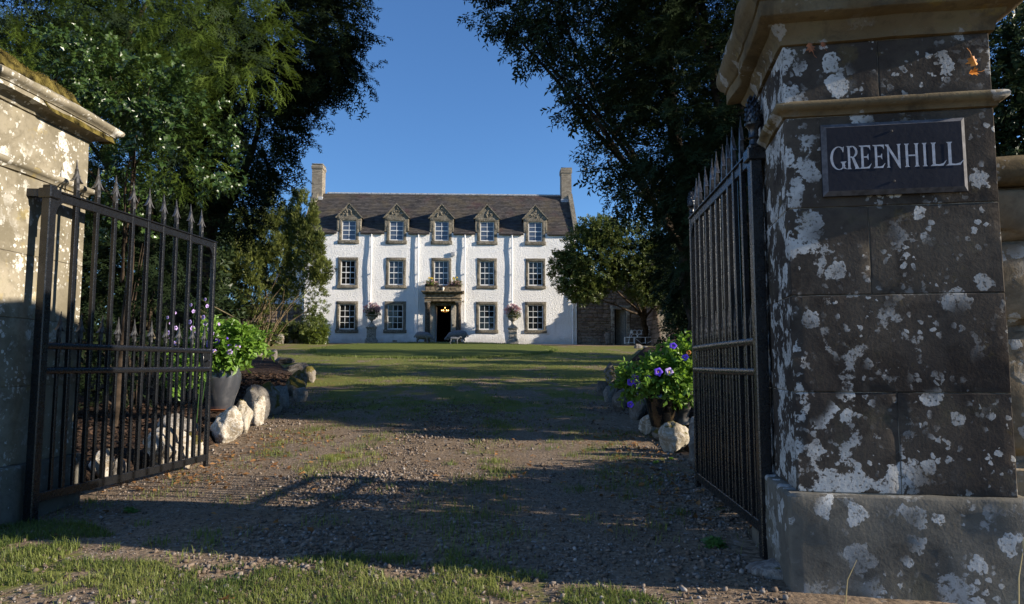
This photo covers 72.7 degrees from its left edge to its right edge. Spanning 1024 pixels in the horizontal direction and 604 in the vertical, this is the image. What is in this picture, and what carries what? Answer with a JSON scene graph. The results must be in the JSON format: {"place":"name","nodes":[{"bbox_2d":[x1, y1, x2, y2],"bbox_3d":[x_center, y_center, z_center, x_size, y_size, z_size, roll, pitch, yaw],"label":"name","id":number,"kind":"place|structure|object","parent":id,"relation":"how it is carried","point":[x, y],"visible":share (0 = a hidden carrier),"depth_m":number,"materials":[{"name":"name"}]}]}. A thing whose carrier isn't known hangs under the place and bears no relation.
{"place":"outdoors","nodes":[
{"label":"outdoors","id":0,"kind":"place"},
{"bbox_2d":[0,341,757,603],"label":"grass","id":1,"kind":"structure","parent":0,"point":[62,530],"depth_m":3.54,"materials":[{"name":"green plant"}]},
{"bbox_2d":[217,595,230,600],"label":"fallen leaf","id":2,"kind":"object","parent":1,"relation":"on","point":[226,597],"visible":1,"depth_m":2.85,"materials":[{"name":"orange plant"}]},
{"bbox_2d":[315,342,551,357],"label":"lawn","id":3,"kind":"structure","parent":0,"point":[434,349],"depth_m":33.64,"materials":[{"name":"green plant"}]},
{"bbox_2d":[414,332,434,342],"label":"sheep sculpture","id":4,"kind":"object","parent":3,"relation":"on","point":[427,336],"visible":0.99,"depth_m":42.02,"materials":[{"name":"grey stone"}]},
{"bbox_2d":[450,336,461,343],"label":"sheep sculpture","id":5,"kind":"object","parent":3,"relation":"on","point":[454,338],"visible":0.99,"depth_m":41.31,"materials":[{"name":"grey stone"}]},
{"bbox_2d":[444,330,468,343],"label":"sheep sculpture","id":6,"kind":"object","parent":3,"relation":"on","point":[461,333],"visible":0.84,"depth_m":42.31,"materials":[{"name":"grey stone"}]},
{"bbox_2d":[0,343,954,603],"bbox_3d":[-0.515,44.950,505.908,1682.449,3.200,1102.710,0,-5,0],"label":"ground","id":7,"kind":"structure","parent":0,"point":[750,548],"depth_m":5.10,"materials":[{"name":"gravel"}]},
{"bbox_2d":[0,48,124,526],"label":"stone pier","id":8,"kind":"structure","parent":7,"relation":"on","point":[51,130],"depth_m":4.60,"materials":[{"name":"stone"}]},
{"bbox_2d":[22,161,217,522],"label":"iron gate","id":9,"kind":"structure","parent":8,"relation":"attached to","point":[53,197],"depth_m":5.22,"materials":[{"name":"black metal"}]},
{"bbox_2d":[88,448,114,477],"bbox_3d":[-3.451,1.394,5.851,0.188,0.315,0.180,4,-7,-41],"label":"boulder","id":10,"kind":"object","parent":7,"relation":"on","point":[97,461],"visible":0.36,"depth_m":5.81,"materials":[{"name":"white stone"}]},
{"bbox_2d":[113,459,126,474],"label":"boulder","id":11,"kind":"object","parent":7,"relation":"on","point":[115,468],"visible":0.23,"depth_m":5.91,"materials":[{"name":"grey stone"}]},
{"bbox_2d":[123,506,140,513],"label":"wild geranium","id":12,"kind":"object","parent":7,"relation":"on","point":[130,509],"visible":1,"depth_m":4.63,"materials":[{"name":"green plant"}]},
{"bbox_2d":[143,426,195,469],"bbox_3d":[-3.221,1.387,6.489,0.418,0.450,0.398,-1,-8,-2],"label":"boulder","id":13,"kind":"object","parent":7,"relation":"on","point":[163,445],"visible":0.32,"depth_m":6.42,"materials":[{"name":"white stone"}]},
{"bbox_2d":[157,413,201,430],"bbox_3d":[-4.029,1.554,8.437,0.478,0.419,0.490,3,-9,-40],"label":"boulder","id":14,"kind":"object","parent":7,"relation":"on","point":[177,424],"visible":0.15,"depth_m":8.35,"materials":[{"name":"grey stone"}]},
{"bbox_2d":[76,340,291,480],"bbox_3d":[-16.047,1.881,25.722,15.339,2.927,46.450,2,-5,-18],"label":"flower bed","id":15,"kind":"object","parent":7,"relation":"on","point":[263,366],"visible":0.14,"depth_m":10.18,"materials":[{"name":"brown soil"}]},
{"bbox_2d":[27,6,255,426],"bbox_3d":[-4.165,-0.611,7.398,2.710,4.872,1.858,-2,-6,24],"label":"holly tree","id":16,"kind":"object","parent":15,"relation":"on","point":[133,119],"visible":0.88,"depth_m":7.41,"materials":[{"name":"green plant"}]},
{"bbox_2d":[0,0,313,212],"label":"yew tree","id":17,"kind":"object","parent":15,"relation":"on","point":[166,27],"visible":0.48,"depth_m":8.80,"materials":[{"name":"green plant"}]},
{"bbox_2d":[78,121,245,410],"bbox_3d":[-7.213,-0.353,10.665,5.872,5.505,3.249,2,-5,-20],"label":"yew bush","id":18,"kind":"object","parent":15,"relation":"on","point":[154,249],"visible":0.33,"depth_m":10.80,"materials":[{"name":"green plant"}]},
{"bbox_2d":[79,169,251,375],"bbox_3d":[-12.033,-0.773,17.384,10.986,7.134,3.912,0,-5,-3],"label":"rhododendron","id":19,"kind":"object","parent":15,"relation":"on","point":[225,285],"visible":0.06,"depth_m":17.64,"materials":[{"name":"green plant"}]},
{"bbox_2d":[159,298,220,422],"bbox_3d":[-4.052,0.717,8.843,0.871,1.703,0.711,0,-5,0],"label":"bellflower","id":20,"kind":"object","parent":15,"relation":"on","point":[205,323],"visible":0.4,"depth_m":8.86,"materials":[{"name":"green plant"}]},
{"bbox_2d":[203,365,241,410],"bbox_3d":[-3.820,1.125,9.136,0.500,0.595,0.500,0,-5,0],"label":"flower pot","id":21,"kind":"object","parent":15,"relation":"on","point":[225,389],"visible":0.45,"depth_m":8.96,"materials":[{"name":"grey ceramic"}]},
{"bbox_2d":[174,314,274,375],"bbox_3d":[-3.808,0.614,9.190,1.330,0.932,0.952,0,-5,0],"label":"potted plant","id":22,"kind":"object","parent":21,"relation":"in","point":[235,344],"visible":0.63,"depth_m":9.04,"materials":[{"name":"green plant"}]},
{"bbox_2d":[264,319,307,343],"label":"laurel shrub","id":23,"kind":"object","parent":15,"relation":"on","point":[291,334],"visible":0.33,"depth_m":42.62,"materials":[{"name":"green plant"}]},
{"bbox_2d":[76,372,693,462],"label":"bark chips","id":24,"kind":"object","parent":15,"relation":"on","point":[275,376],"visible":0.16,"depth_m":9.88,"materials":[{"name":"brown wood"}]},
{"bbox_2d":[189,432,202,455],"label":"boulder","id":25,"kind":"object","parent":7,"relation":"on","point":[201,453],"visible":0.15,"depth_m":7.15,"materials":[{"name":"grey stone"}]},
{"bbox_2d":[0,0,392,388],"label":"yew tree","id":26,"kind":"object","parent":7,"relation":"on","point":[326,83],"visible":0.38,"depth_m":12.89,"materials":[{"name":"green plant"}]},
{"bbox_2d":[210,406,243,443],"bbox_3d":[-3.495,1.536,8.521,0.367,0.525,0.304,4,-6,-34],"label":"boulder","id":27,"kind":"object","parent":7,"relation":"on","point":[226,426],"visible":0.98,"depth_m":8.42,"materials":[{"name":"grey stone"}]},
{"bbox_2d":[236,399,252,433],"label":"boulder","id":28,"kind":"object","parent":7,"relation":"on","point":[245,409],"visible":0.52,"depth_m":9.17,"materials":[{"name":"grey stone"}]},
{"bbox_2d":[151,185,339,345],"bbox_3d":[-14.814,-1.962,37.947,10.987,9.436,3.217,0,-5,-5],"label":"yew tree","id":29,"kind":"object","parent":7,"relation":"on","point":[295,238],"visible":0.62,"depth_m":37.68,"materials":[{"name":"green plant"}]},
{"bbox_2d":[243,384,270,419],"bbox_3d":[-3.848,1.521,10.445,0.514,0.581,0.465,-9,-10,26],"label":"boulder","id":30,"kind":"object","parent":7,"relation":"on","point":[254,392],"visible":0.42,"depth_m":10.35,"materials":[{"name":"grey stone"}]},
{"bbox_2d":[251,395,265,425],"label":"boulder","id":31,"kind":"object","parent":7,"relation":"on","point":[258,407],"visible":0.77,"depth_m":9.83,"materials":[{"name":"grey stone"}]},
{"bbox_2d":[262,382,281,415],"bbox_3d":[-3.873,1.600,11.101,0.362,0.660,0.458,-7,-11,34],"label":"boulder","id":32,"kind":"object","parent":7,"relation":"on","point":[274,398],"visible":0.52,"depth_m":11.02,"materials":[{"name":"grey stone"}]},
{"bbox_2d":[242,304,301,336],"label":"garden wall","id":33,"kind":"structure","parent":7,"relation":"on","point":[288,316],"depth_m":46.12,"materials":[{"name":"grey stone"}]},
{"bbox_2d":[269,349,277,359],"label":"boulder","id":34,"kind":"object","parent":7,"relation":"on","point":[275,354],"visible":0.42,"depth_m":25.29,"materials":[{"name":"grey stone"}]},
{"bbox_2d":[275,334,285,343],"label":"boulder","id":35,"kind":"object","parent":7,"relation":"on","point":[282,340],"visible":0.47,"depth_m":42.11,"materials":[{"name":"grey stone"}]},
{"bbox_2d":[274,386,289,409],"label":"boulder","id":36,"kind":"object","parent":7,"relation":"on","point":[283,391],"visible":0.42,"depth_m":11.77,"materials":[{"name":"grey stone"}]},
{"bbox_2d":[275,357,294,363],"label":"boulder","id":37,"kind":"object","parent":7,"relation":"on","point":[283,360],"visible":0.73,"depth_m":23.56,"materials":[{"name":"grey stone"}]},
{"bbox_2d":[269,265,304,321],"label":"side wing","id":38,"kind":"structure","parent":7,"relation":"on","point":[288,301],"depth_m":48.16,"materials":[{"name":"grey stone"}]},
{"bbox_2d":[285,376,305,395],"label":"boulder","id":39,"kind":"object","parent":7,"relation":"on","point":[293,383],"visible":0.62,"depth_m":13.87,"materials":[{"name":"grey stone"}]},
{"bbox_2d":[283,362,308,373],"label":"boulder","id":40,"kind":"object","parent":7,"relation":"on","point":[294,368],"visible":0.48,"depth_m":19.40,"materials":[{"name":"grey stone"}]},
{"bbox_2d":[287,370,307,387],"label":"boulder","id":41,"kind":"object","parent":7,"relation":"on","point":[300,374],"visible":0.44,"depth_m":15.39,"materials":[{"name":"grey stone"}]},
{"bbox_2d":[293,387,307,401],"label":"boulder","id":42,"kind":"object","parent":7,"relation":"on","point":[300,394],"visible":0.86,"depth_m":12.92,"materials":[{"name":"grey stone"}]},
{"bbox_2d":[302,366,315,382],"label":"boulder","id":43,"kind":"object","parent":7,"relation":"on","point":[310,371],"visible":0.66,"depth_m":16.78,"materials":[{"name":"beige stone"}]},
{"bbox_2d":[298,315,331,343],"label":"laurel shrub","id":44,"kind":"object","parent":7,"relation":"on","point":[319,335],"visible":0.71,"depth_m":42.20,"materials":[{"name":"green plant"}]},
{"bbox_2d":[365,314,377,342],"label":"garden urn","id":45,"kind":"object","parent":7,"relation":"on","point":[371,327],"visible":0.98,"depth_m":44.46,"materials":[{"name":"grey stone"}]},
{"bbox_2d":[362,302,380,318],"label":"urn flowers","id":46,"kind":"object","parent":45,"relation":"in","point":[370,310],"visible":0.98,"depth_m":44.74,"materials":[{"name":"pink plant"}]},
{"bbox_2d":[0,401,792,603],"bbox_3d":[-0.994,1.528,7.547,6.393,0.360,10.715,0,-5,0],"label":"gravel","id":47,"kind":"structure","parent":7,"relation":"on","point":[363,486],"depth_m":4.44,"materials":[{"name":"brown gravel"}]},
{"bbox_2d":[55,415,751,538],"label":"fallen leaves","id":48,"kind":"object","parent":7,"relation":"on","point":[311,529],"visible":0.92,"depth_m":6.15,"materials":[{"name":"brown plant"}]},
{"bbox_2d":[304,163,576,344],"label":"country house","id":49,"kind":"structure","parent":7,"relation":"on","point":[389,254],"depth_m":46.43,"materials":[{"name":"paint"}]},
{"bbox_2d":[335,301,357,332],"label":"window","id":50,"kind":"structure","parent":49,"relation":"in","point":[346,311],"depth_m":45.85,"materials":[{"name":"stone"}]},
{"bbox_2d":[337,257,357,287],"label":"window","id":51,"kind":"structure","parent":49,"relation":"in","point":[347,266],"depth_m":46.11,"materials":[{"name":"glass"}]},
{"bbox_2d":[338,220,358,243],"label":"window","id":52,"kind":"structure","parent":49,"relation":"in","point":[348,230],"depth_m":46.36,"materials":[{"name":"stone"}]},
{"bbox_2d":[383,301,406,332],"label":"window","id":53,"kind":"structure","parent":49,"relation":"in","point":[394,311],"depth_m":45.99,"materials":[{"name":"stone"}]},
{"bbox_2d":[385,257,405,287],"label":"window","id":54,"kind":"structure","parent":49,"relation":"in","point":[395,267],"depth_m":46.26,"materials":[{"name":"glass"}]},
{"bbox_2d":[385,221,406,243],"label":"window","id":55,"kind":"structure","parent":49,"relation":"in","point":[396,230],"depth_m":46.49,"materials":[{"name":"glass"}]},
{"bbox_2d":[425,284,436,286],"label":"flower trough","id":56,"kind":"object","parent":49,"relation":"on","point":[432,285],"visible":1,"depth_m":45.79,"materials":[{"name":"stone"}]},
{"bbox_2d":[426,277,437,285],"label":"trough flowers","id":57,"kind":"object","parent":56,"relation":"in","point":[430,281],"visible":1,"depth_m":45.84,"materials":[{"name":"yellow plant"}]},
{"bbox_2d":[435,307,436,341],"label":"door","id":58,"kind":"structure","parent":49,"relation":"in","point":[436,307],"depth_m":46.58,"materials":[{"name":"white paint"}]},
{"bbox_2d":[431,258,450,286],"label":"window","id":59,"kind":"structure","parent":49,"relation":"in","point":[440,267],"depth_m":46.39,"materials":[{"name":"glass"}]},
{"bbox_2d":[431,221,451,244],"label":"window","id":60,"kind":"structure","parent":49,"relation":"in","point":[441,230],"depth_m":46.63,"materials":[{"name":"stone"}]},
{"bbox_2d":[475,302,497,332],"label":"window","id":61,"kind":"structure","parent":49,"relation":"in","point":[486,312],"depth_m":46.24,"materials":[{"name":"stone"}]},
{"bbox_2d":[476,258,496,288],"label":"window","id":62,"kind":"structure","parent":49,"relation":"in","point":[486,267],"depth_m":46.52,"materials":[{"name":"glass"}]},
{"bbox_2d":[476,222,497,244],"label":"window","id":63,"kind":"structure","parent":49,"relation":"in","point":[486,231],"depth_m":46.77,"materials":[{"name":"stone"}]},
{"bbox_2d":[524,302,546,332],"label":"window","id":64,"kind":"structure","parent":49,"relation":"in","point":[535,312],"depth_m":46.39,"materials":[{"name":"wood"}]},
{"bbox_2d":[525,258,545,288],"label":"window","id":65,"kind":"structure","parent":49,"relation":"in","point":[535,267],"depth_m":46.65,"materials":[{"name":"glass"}]},
{"bbox_2d":[525,222,545,244],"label":"window","id":66,"kind":"structure","parent":49,"relation":"in","point":[535,231],"depth_m":46.92,"materials":[{"name":"stone"}]},
{"bbox_2d":[507,315,518,343],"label":"garden urn","id":67,"kind":"object","parent":7,"relation":"on","point":[512,328],"visible":0.91,"depth_m":44.84,"materials":[{"name":"grey stone"}]},
{"bbox_2d":[504,303,521,319],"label":"urn flowers","id":68,"kind":"object","parent":67,"relation":"in","point":[508,309],"visible":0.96,"depth_m":45.09,"materials":[{"name":"pink plant"}]},
{"bbox_2d":[457,0,712,342],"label":"holm oak","id":69,"kind":"object","parent":7,"relation":"on","point":[547,50],"visible":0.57,"depth_m":13.10,"materials":[{"name":"green plant"}]},
{"bbox_2d":[596,381,607,395],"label":"boulder","id":70,"kind":"object","parent":7,"relation":"on","point":[601,387],"visible":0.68,"depth_m":13.95,"materials":[{"name":"grey stone"}]},
{"bbox_2d":[604,332,610,343],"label":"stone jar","id":71,"kind":"object","parent":7,"relation":"on","point":[607,336],"visible":1,"depth_m":45.95,"materials":[{"name":"grey stone"}]},
{"bbox_2d":[603,383,614,401],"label":"boulder","id":72,"kind":"object","parent":7,"relation":"on","point":[608,394],"visible":0.69,"depth_m":12.92,"materials":[{"name":"grey stone"}]},
{"bbox_2d":[603,362,614,372],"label":"boulder","id":73,"kind":"object","parent":7,"relation":"on","point":[610,366],"visible":0.59,"depth_m":20.10,"materials":[{"name":"grey stone"}]},
{"bbox_2d":[605,369,615,382],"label":"boulder","id":74,"kind":"object","parent":7,"relation":"on","point":[610,374],"visible":0.8,"depth_m":17.05,"materials":[{"name":"grey stone"}]},
{"bbox_2d":[546,212,678,344],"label":"ilex tree","id":75,"kind":"object","parent":7,"relation":"on","point":[607,242],"visible":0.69,"depth_m":40.81,"materials":[{"name":"green plant"}]},
{"bbox_2d":[612,388,627,410],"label":"boulder","id":76,"kind":"object","parent":7,"relation":"on","point":[616,404],"visible":0.66,"depth_m":11.62,"materials":[{"name":"grey stone"}]},
{"bbox_2d":[577,280,677,344],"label":"stone wall","id":77,"kind":"structure","parent":7,"relation":"on","point":[595,322],"depth_m":46.66,"materials":[{"name":"stone"}]},
{"bbox_2d":[615,310,625,344],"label":"door","id":78,"kind":"structure","parent":77,"relation":"in","point":[620,314],"depth_m":46.96,"materials":[{"name":"black paint"}]},
{"bbox_2d":[629,393,645,419],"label":"boulder","id":79,"kind":"object","parent":7,"relation":"on","point":[637,412],"visible":0.46,"depth_m":10.49,"materials":[{"name":"grey stone"}]},
{"bbox_2d":[624,329,650,343],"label":"garden bench","id":80,"kind":"object","parent":7,"relation":"on","point":[632,333],"visible":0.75,"depth_m":45.67,"materials":[{"name":"white paint"}]},
{"bbox_2d":[638,415,654,434],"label":"boulder","id":81,"kind":"object","parent":7,"relation":"on","point":[645,427],"visible":0.63,"depth_m":9.09,"materials":[{"name":"grey stone"}]},
{"bbox_2d":[616,346,693,451],"bbox_3d":[10.840,1.957,21.602,14.953,2.019,33.447,-1,-5,9],"label":"flower bed","id":82,"kind":"object","parent":7,"relation":"on","point":[637,358],"visible":0.12,"depth_m":24.59,"materials":[{"name":"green plant"}]},
{"bbox_2d":[654,274,685,347],"bbox_3d":[7.478,0.131,27.348,3.767,5.605,10.340,-1,-5,14],"label":"laurel shrub","id":83,"kind":"object","parent":82,"relation":"on","point":[666,330],"visible":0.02,"depth_m":24.55,"materials":[{"name":"green plant"}]},
{"bbox_2d":[646,266,669,345],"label":"flank wall","id":84,"kind":"structure","parent":7,"relation":"on","point":[653,320],"depth_m":44.73,"materials":[{"name":"grey stone"}]},
{"bbox_2d":[652,420,674,440],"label":"boulder","id":85,"kind":"object","parent":7,"relation":"on","point":[655,435],"visible":0.13,"depth_m":8.61,"materials":[{"name":"grey stone"}]},
{"bbox_2d":[645,388,677,426],"bbox_3d":[1.840,1.292,8.569,0.400,0.475,0.400,0,-5,0],"label":"flower pot","id":86,"kind":"object","parent":85,"relation":"on","point":[659,414],"visible":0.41,"depth_m":8.42,"materials":[{"name":"black ceramic"}]},
{"bbox_2d":[609,336,692,408],"bbox_3d":[1.811,0.868,8.567,1.294,0.901,0.850,0,-5,0],"label":"potted plant","id":87,"kind":"object","parent":86,"relation":"in","point":[643,381],"visible":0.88,"depth_m":8.39,"materials":[{"name":"green plant"}]},
{"bbox_2d":[675,387,692,424],"bbox_3d":[2.120,1.289,8.669,0.380,0.460,0.380,0,-5,0],"label":"flower pot","id":88,"kind":"object","parent":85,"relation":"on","point":[682,417],"visible":0.36,"depth_m":8.58,"materials":[{"name":"ceramic"}]},
{"bbox_2d":[656,329,692,411],"bbox_3d":[2.209,0.827,8.676,1.009,1.044,0.950,0,-5,0],"label":"potted plant","id":89,"kind":"object","parent":88,"relation":"in","point":[684,342],"visible":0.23,"depth_m":8.43,"materials":[{"name":"green plant"}]},
{"bbox_2d":[658,421,688,452],"bbox_3d":[1.809,1.500,7.637,0.372,0.400,0.307,-2,-5,-41],"label":"boulder","id":90,"kind":"object","parent":7,"relation":"on","point":[673,436],"visible":0.92,"depth_m":7.54,"materials":[{"name":"grey stone"}]},
{"bbox_2d":[649,136,714,328],"bbox_3d":[8.855,-2.779,28.347,6.557,10.859,6.469,-5,-7,44],"label":"yew tree","id":91,"kind":"object","parent":7,"relation":"on","point":[670,268],"depth_m":28.40,"materials":[{"name":"green plant"}]},
{"bbox_2d":[631,51,748,335],"bbox_3d":[6.809,-3.178,19.299,7.330,11.283,6.487,0,-5,0],"label":"yew tree","id":92,"kind":"object","parent":7,"relation":"on","point":[678,310],"visible":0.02,"depth_m":18.83,"materials":[{"name":"green plant"}]},
{"bbox_2d":[688,417,693,439],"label":"boulder","id":93,"kind":"object","parent":7,"relation":"on","point":[691,430],"visible":0.16,"depth_m":7.22,"materials":[{"name":"grey stone"}]},
{"bbox_2d":[688,436,694,466],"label":"boulder","id":94,"kind":"object","parent":7,"relation":"on","point":[691,458],"visible":0.27,"depth_m":6.65,"materials":[{"name":"grey stone"}]},
{"bbox_2d":[700,535,728,548],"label":"wild geranium","id":95,"kind":"object","parent":7,"relation":"on","point":[716,541],"visible":0.99,"depth_m":3.81,"materials":[{"name":"green plant"}]},
{"bbox_2d":[745,558,782,579],"bbox_3d":[1.302,1.276,3.318,0.357,0.100,0.258,0,-5,0],"label":"flat stone","id":96,"kind":"object","parent":7,"relation":"on","point":[770,568],"visible":0.3,"depth_m":3.25,"materials":[{"name":"grey stone"}]},
{"bbox_2d":[575,0,1023,355],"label":"yew tree","id":97,"kind":"object","parent":7,"relation":"on","point":[677,21],"visible":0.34,"depth_m":10.93,"materials":[{"name":"green plant"}]},
{"bbox_2d":[716,0,1023,603],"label":"stone pier","id":98,"kind":"structure","parent":7,"relation":"on","point":[894,475],"depth_m":3.12,"materials":[{"name":"stone"}]},
{"bbox_2d":[687,95,771,559],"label":"iron gate","id":99,"kind":"structure","parent":98,"relation":"attached to","point":[732,431],"depth_m":4.23,"materials":[{"name":"black metal"}]},
{"bbox_2d":[806,43,816,57],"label":"autumn leaf","id":100,"kind":"object","parent":98,"relation":"attached to","point":[810,48],"visible":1,"depth_m":3.25,"materials":[{"name":"brown plant"}]},
{"bbox_2d":[820,118,967,196],"bbox_3d":[1.725,-0.655,3.152,0.607,0.336,0.034,-1,-5,10],"label":"name plaque","id":101,"kind":"object","parent":98,"relation":"attached to","point":[898,157],"visible":1,"depth_m":3.14,"materials":[{"name":"stone"}]},
{"bbox_2d":[966,48,983,75],"bbox_3d":[2.078,-1.073,3.120,0.072,0.140,0.047,-1,-5,10],"label":"autumn leaf","id":102,"kind":"object","parent":98,"relation":"attached to","point":[972,60],"visible":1,"depth_m":3.12,"materials":[{"name":"orange plant"}]},
{"bbox_2d":[845,538,1023,603],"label":"grass stalk","id":103,"kind":"object","parent":7,"relation":"on","point":[1018,578],"depth_m":2.70,"materials":[{"name":"green plant"}]},
{"bbox_2d":[988,2,1023,156],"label":"laurel shrub","id":104,"kind":"object","parent":7,"relation":"on","point":[1007,127],"visible":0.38,"depth_m":9.02,"materials":[{"name":"green plant"}]},
{"bbox_2d":[996,155,1023,496],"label":"boundary wall","id":105,"kind":"structure","parent":7,"relation":"on","point":[1010,175],"depth_m":3.42,"materials":[{"name":"stone"}]},
{"bbox_2d":[0,0,1023,324],"label":"sky","id":106,"kind":"structure","parent":0,"point":[447,117],"materials":[{"name":"blue"}]},
{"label":"flower trough","id":107,"kind":"object","parent":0,"visible":0},
{"bbox_2d":[449,277,462,285],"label":"trough flowers","id":108,"kind":"object","parent":107,"relation":"in","point":[455,282],"visible":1,"depth_m":45.92,"materials":[{"name":"yellow plant"}]}
]}

